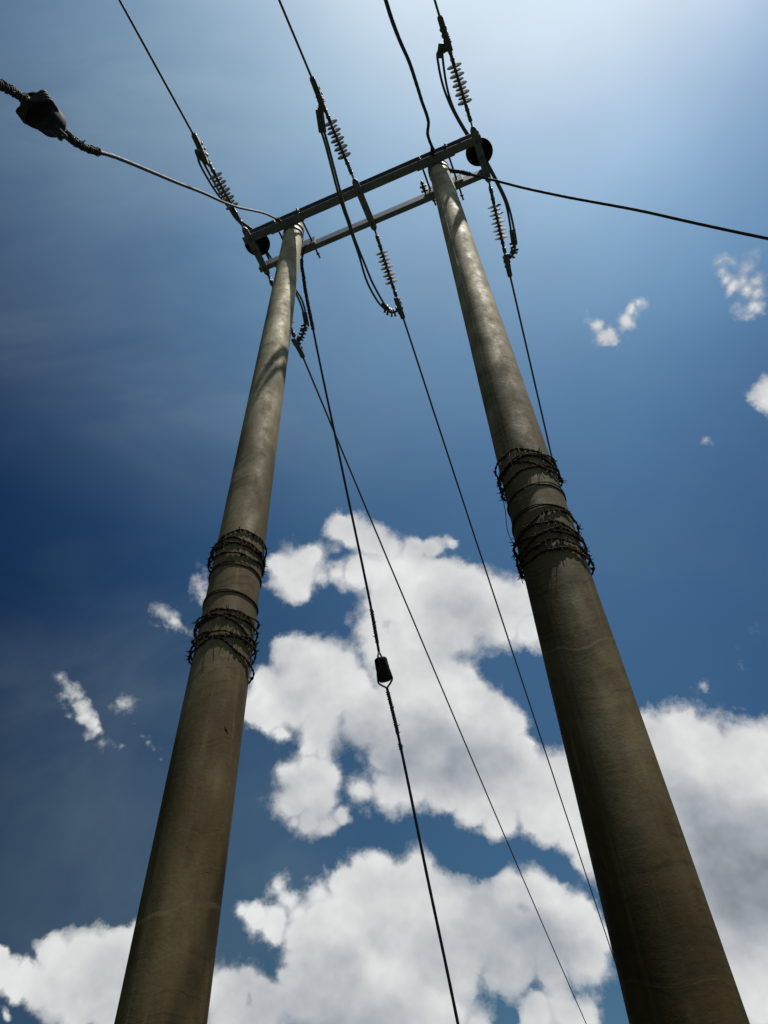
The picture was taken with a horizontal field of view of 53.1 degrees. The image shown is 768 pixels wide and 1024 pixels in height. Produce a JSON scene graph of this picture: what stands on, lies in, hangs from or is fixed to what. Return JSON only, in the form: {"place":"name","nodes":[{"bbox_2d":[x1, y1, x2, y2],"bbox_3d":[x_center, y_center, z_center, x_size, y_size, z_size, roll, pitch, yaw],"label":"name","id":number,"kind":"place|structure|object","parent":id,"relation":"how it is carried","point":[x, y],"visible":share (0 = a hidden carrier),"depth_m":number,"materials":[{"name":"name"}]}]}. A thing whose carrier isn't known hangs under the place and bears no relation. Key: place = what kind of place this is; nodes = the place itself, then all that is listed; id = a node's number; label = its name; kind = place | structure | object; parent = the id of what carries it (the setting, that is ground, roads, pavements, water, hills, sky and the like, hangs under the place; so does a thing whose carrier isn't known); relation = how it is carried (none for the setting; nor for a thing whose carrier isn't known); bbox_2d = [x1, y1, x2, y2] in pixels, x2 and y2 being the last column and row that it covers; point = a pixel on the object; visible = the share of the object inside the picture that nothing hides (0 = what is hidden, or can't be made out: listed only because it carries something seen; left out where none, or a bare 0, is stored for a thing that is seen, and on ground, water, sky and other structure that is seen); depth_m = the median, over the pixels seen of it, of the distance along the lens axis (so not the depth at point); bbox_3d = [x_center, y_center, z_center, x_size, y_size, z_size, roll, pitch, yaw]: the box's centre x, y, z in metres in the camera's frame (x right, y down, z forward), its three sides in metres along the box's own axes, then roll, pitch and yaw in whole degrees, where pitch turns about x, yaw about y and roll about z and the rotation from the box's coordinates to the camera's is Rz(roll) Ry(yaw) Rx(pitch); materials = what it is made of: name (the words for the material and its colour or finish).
{"place":"outdoors","nodes":[
{"label":"outdoors","id":0,"kind":"place"},
{"bbox_2d":[0,0,767,1023],"label":"sky","id":1,"kind":"structure","parent":0,"point":[134,304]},
{"bbox_3d":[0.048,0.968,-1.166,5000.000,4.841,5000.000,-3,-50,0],"label":"ground","id":2,"kind":"structure","parent":0,"visible":0},
{"bbox_2d":[0,79,58,129],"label":"guy wire","id":3,"kind":"object","parent":2,"relation":"attached to","point":[27,101],"visible":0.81,"depth_m":2.87,"materials":[{"name":"black metal"}]},
{"bbox_2d":[114,222,303,1023],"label":"utility pole","id":4,"kind":"object","parent":2,"relation":"on","point":[168,975],"visible":0.96,"depth_m":3.07,"materials":[{"name":"concrete"}]},
{"bbox_2d":[184,602,262,683],"bbox_3d":[-0.759,0.638,3.663,0.341,0.354,0.323,-3,-50,0],"label":"barbed wire","id":5,"kind":"object","parent":4,"relation":"attached to","point":[198,624],"visible":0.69,"depth_m":3.61,"materials":[{"name":"black metal"}]},
{"bbox_2d":[202,589,258,614],"bbox_3d":[-0.767,0.486,3.842,0.278,0.025,0.278,-3,-50,0],"label":"wire loop","id":6,"kind":"object","parent":4,"relation":"attached to","point":[207,597],"visible":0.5,"depth_m":3.77,"materials":[{"name":"grey metal"}]},
{"bbox_2d":[208,560,261,588],"bbox_3d":[-0.774,0.359,3.996,0.276,0.025,0.276,-3,-50,0],"label":"wire loop","id":7,"kind":"object","parent":4,"relation":"attached to","point":[215,567],"visible":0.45,"depth_m":3.92,"materials":[{"name":"black metal"}]},
{"bbox_2d":[205,526,268,578],"bbox_3d":[-0.784,0.264,4.117,0.328,0.216,0.314,-3,-50,0],"label":"barbed wire","id":8,"kind":"object","parent":4,"relation":"attached to","point":[216,547],"visible":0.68,"depth_m":4.05,"materials":[{"name":"black metal"}]},
{"bbox_2d":[300,244,381,668],"bbox_3d":[-0.435,-0.704,6.931,0.110,4.037,2.054,-17,-52,11],"label":"guy wire","id":9,"kind":"object","parent":4,"relation":"attached to","point":[372,614],"visible":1,"depth_m":6.80,"materials":[{"name":"black metal"}]},
{"bbox_2d":[374,656,390,682],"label":"guy insulator","id":10,"kind":"object","parent":9,"relation":"attached to","point":[383,674],"visible":0.99,"depth_m":5.97,"materials":[{"name":"brown ceramic"}]},
{"bbox_2d":[242,126,490,274],"bbox_3d":[-0.189,-3.081,7.761,2.560,0.202,0.640,-18,-52,13],"label":"crossarm","id":11,"kind":"object","parent":4,"relation":"attached to","point":[445,151],"visible":0.87,"depth_m":7.70,"materials":[{"name":"metal"}]},
{"bbox_2d":[50,125,281,221],"bbox_3d":[-1.180,-2.247,5.351,0.091,4.627,2.095,-11,-51,7],"label":"guy wire","id":12,"kind":"object","parent":11,"relation":"attached to","point":[71,138],"visible":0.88,"depth_m":3.70,"materials":[{"name":"black metal"}]},
{"bbox_2d":[20,92,65,137],"bbox_3d":[-1.328,-1.549,2.998,0.118,0.190,0.118,-36,-84,3],"label":"guy insulator","id":13,"kind":"object","parent":12,"relation":"attached to","point":[44,117],"visible":0.72,"depth_m":2.93,"materials":[{"name":"brown ceramic"}]},
{"bbox_2d":[208,159,244,229],"bbox_3d":[-1.552,-3.115,7.563,0.140,0.140,0.748,-18,-49,12],"label":"strain insulator","id":14,"kind":"object","parent":11,"relation":"attached to","point":[224,191],"visible":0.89,"depth_m":7.53,"materials":[{"name":"grey ceramic"}]},
{"bbox_2d":[191,133,208,165],"bbox_3d":[-1.729,-3.416,7.223,0.066,0.153,0.271,-18,-49,12],"label":"strain clamp","id":15,"kind":"object","parent":14,"relation":"attached to","point":[197,141],"visible":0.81,"depth_m":7.21,"materials":[{"name":"grey metal"}]},
{"bbox_2d":[118,0,192,133],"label":"power line","id":16,"kind":"object","parent":15,"relation":"attached to","point":[153,62],"visible":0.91,"depth_m":6.76,"materials":[{"name":"metal"}]},
{"bbox_2d":[244,236,269,254],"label":"pin insulator","id":17,"kind":"object","parent":11,"relation":"attached to","point":[263,244],"visible":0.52,"depth_m":8.13,"materials":[{"name":"brown ceramic"}]},
{"bbox_2d":[195,149,308,343],"bbox_3d":[-1.325,-2.806,8.050,0.269,0.629,2.207,-21,-53,14],"label":"jumper","id":18,"kind":"object","parent":17,"relation":"attached to","point":[201,156],"visible":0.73,"depth_m":8.17,"materials":[{"name":"metal"}]},
{"bbox_2d":[267,273,295,337],"bbox_3d":[-1.107,-2.223,8.282,0.140,0.140,0.748,-16,-60,11],"label":"strain insulator","id":19,"kind":"object","parent":11,"relation":"attached to","point":[293,334],"visible":0.25,"depth_m":8.34,"materials":[{"name":"grey ceramic"}]},
{"bbox_2d":[303,358,586,1023],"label":"power line","id":20,"kind":"object","parent":19,"relation":"attached to","point":[429,658],"visible":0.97,"depth_m":10.92,"materials":[{"name":"metal"}]},
{"bbox_2d":[291,338,304,358],"bbox_3d":[-0.946,-1.814,8.494,0.066,0.153,0.272,-16,-60,11],"label":"strain clamp","id":21,"kind":"object","parent":20,"relation":"attached to","point":[297,345],"visible":1,"depth_m":8.49,"materials":[{"name":"grey metal"}]},
{"bbox_2d":[324,105,354,181],"bbox_3d":[-0.422,-3.492,7.297,0.140,0.140,0.748,-18,-49,12],"label":"strain insulator","id":22,"kind":"object","parent":11,"relation":"attached to","point":[338,141],"visible":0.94,"depth_m":7.27,"materials":[{"name":"grey ceramic"}]},
{"bbox_2d":[278,0,311,76],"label":"power line","id":23,"kind":"object","parent":22,"relation":"attached to","point":[294,36],"visible":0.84,"depth_m":6.67,"materials":[{"name":"metal"}]},
{"bbox_2d":[309,76,325,110],"bbox_3d":[-0.600,-3.793,6.957,0.066,0.153,0.271,-18,-49,12],"label":"strain clamp","id":24,"kind":"object","parent":23,"relation":"attached to","point":[315,86],"visible":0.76,"depth_m":6.93,"materials":[{"name":"grey metal"}]},
{"bbox_2d":[374,228,397,296],"bbox_3d":[0.016,-2.598,8.018,0.140,0.140,0.748,-15,-60,10],"label":"strain insulator","id":25,"kind":"object","parent":11,"relation":"attached to","point":[387,269],"visible":1,"depth_m":8.01,"materials":[{"name":"grey ceramic"}]},
{"bbox_2d":[394,297,404,318],"bbox_3d":[0.168,-2.186,8.231,0.066,0.153,0.271,-15,-60,10],"label":"strain clamp","id":26,"kind":"object","parent":25,"relation":"attached to","point":[398,303],"visible":1,"depth_m":8.23,"materials":[{"name":"grey metal"}]},
{"bbox_2d":[315,93,398,316],"bbox_3d":[-0.284,-2.869,7.565,0.222,0.326,2.284,-16,-52,11],"label":"jumper","id":27,"kind":"object","parent":26,"relation":"attached to","point":[322,130],"visible":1,"depth_m":7.28,"materials":[{"name":"metal"}]},
{"bbox_2d":[403,319,614,961],"bbox_3d":[11.188,23.879,28.765,0.022,2.509,70.002,-15,-51,10],"label":"power line","id":28,"kind":"object","parent":26,"relation":"attached to","point":[496,602],"visible":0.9,"depth_m":10.34,"materials":[{"name":"metal"}]},
{"bbox_2d":[384,0,434,155],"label":"guy wire","id":29,"kind":"object","parent":11,"relation":"attached to","point":[406,55],"visible":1,"depth_m":5.93,"materials":[{"name":"black metal"}]},
{"bbox_2d":[447,51,473,129],"bbox_3d":[0.707,-3.868,7.031,0.140,0.140,0.748,-18,-49,12],"label":"strain insulator","id":30,"kind":"object","parent":11,"relation":"attached to","point":[460,84],"visible":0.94,"depth_m":7.00,"materials":[{"name":"grey ceramic"}]},
{"bbox_2d":[434,0,439,15],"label":"power line","id":31,"kind":"object","parent":30,"relation":"attached to","point":[436,6],"visible":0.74,"depth_m":6.58,"materials":[{"name":"metal"}]},
{"bbox_2d":[437,15,452,51],"bbox_3d":[0.530,-4.169,6.691,0.066,0.153,0.271,-18,-48,12],"label":"strain clamp","id":32,"kind":"object","parent":30,"relation":"attached to","point":[442,26],"visible":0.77,"depth_m":6.67,"materials":[{"name":"grey metal"}]},
{"bbox_2d":[466,137,492,165],"bbox_3d":[0.943,-3.565,7.603,0.270,0.490,0.270,-18,-52,13],"label":"pin insulator","id":33,"kind":"object","parent":11,"relation":"attached to","point":[472,156],"visible":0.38,"depth_m":7.61,"materials":[{"name":"brown ceramic"}]},
{"bbox_2d":[436,33,518,261],"bbox_3d":[0.920,-3.548,7.530,0.227,0.624,2.182,-21,-52,14],"label":"jumper","id":34,"kind":"object","parent":33,"relation":"attached to","point":[442,49],"visible":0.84,"depth_m":7.54,"materials":[{"name":"metal"}]},
{"bbox_2d":[488,180,507,253],"bbox_3d":[1.140,-2.973,7.753,0.140,0.140,0.748,-15,-59,10],"label":"strain insulator","id":35,"kind":"object","parent":11,"relation":"attached to","point":[501,237],"visible":0.98,"depth_m":7.75,"materials":[{"name":"grey ceramic"}]},
{"bbox_2d":[502,253,511,277],"bbox_3d":[1.285,-2.560,7.967,0.066,0.153,0.271,-15,-59,10],"label":"strain clamp","id":36,"kind":"object","parent":35,"relation":"attached to","point":[506,261],"visible":1,"depth_m":7.96,"materials":[{"name":"grey metal"}]},
{"bbox_2d":[510,277,552,462],"bbox_3d":[11.926,23.608,28.571,0.022,2.509,70.002,-15,-51,10],"label":"power line","id":37,"kind":"object","parent":36,"relation":"attached to","point":[516,303],"visible":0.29,"depth_m":8.58,"materials":[{"name":"metal"}]},
{"bbox_2d":[376,668,458,1023],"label":"guy wire","id":38,"kind":"object","parent":2,"relation":"attached to","point":[396,725],"visible":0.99,"depth_m":5.48,"materials":[{"name":"black metal"}]},
{"bbox_2d":[428,160,749,1023],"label":"utility pole","id":39,"kind":"object","parent":2,"relation":"on","point":[670,960],"visible":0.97,"depth_m":2.48,"materials":[{"name":"concrete"}]},
{"bbox_2d":[493,445,565,502],"bbox_3d":[0.703,-0.161,3.738,0.339,0.249,0.315,-3,-50,0],"label":"barbed wire","id":40,"kind":"object","parent":39,"relation":"attached to","point":[539,454],"visible":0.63,"depth_m":3.67,"materials":[{"name":"black metal"}]},
{"bbox_2d":[507,481,566,516],"bbox_3d":[0.712,-0.030,3.579,0.277,0.025,0.277,-3,-50,0],"label":"wire loop","id":41,"kind":"object","parent":39,"relation":"attached to","point":[560,489],"visible":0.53,"depth_m":3.51,"materials":[{"name":"black metal"}]},
{"bbox_2d":[503,499,573,582],"bbox_3d":[0.711,0.061,3.471,0.290,0.620,0.279,-3,-50,0],"label":"wire loop","id":42,"kind":"object","parent":39,"relation":"attached to","point":[514,520],"visible":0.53,"depth_m":3.40,"materials":[{"name":"black metal"}]},
{"bbox_2d":[509,508,594,580],"bbox_3d":[0.721,0.182,3.328,0.338,0.323,0.324,-3,-50,0],"label":"barbed wire","id":43,"kind":"object","parent":39,"relation":"attached to","point":[584,554],"visible":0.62,"depth_m":3.25,"materials":[{"name":"black metal"}]},
{"bbox_2d":[449,168,767,239],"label":"guy wire","id":44,"kind":"object","parent":39,"relation":"attached to","point":[462,172],"visible":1,"depth_m":6.32,"materials":[{"name":"black metal"}]}
]}

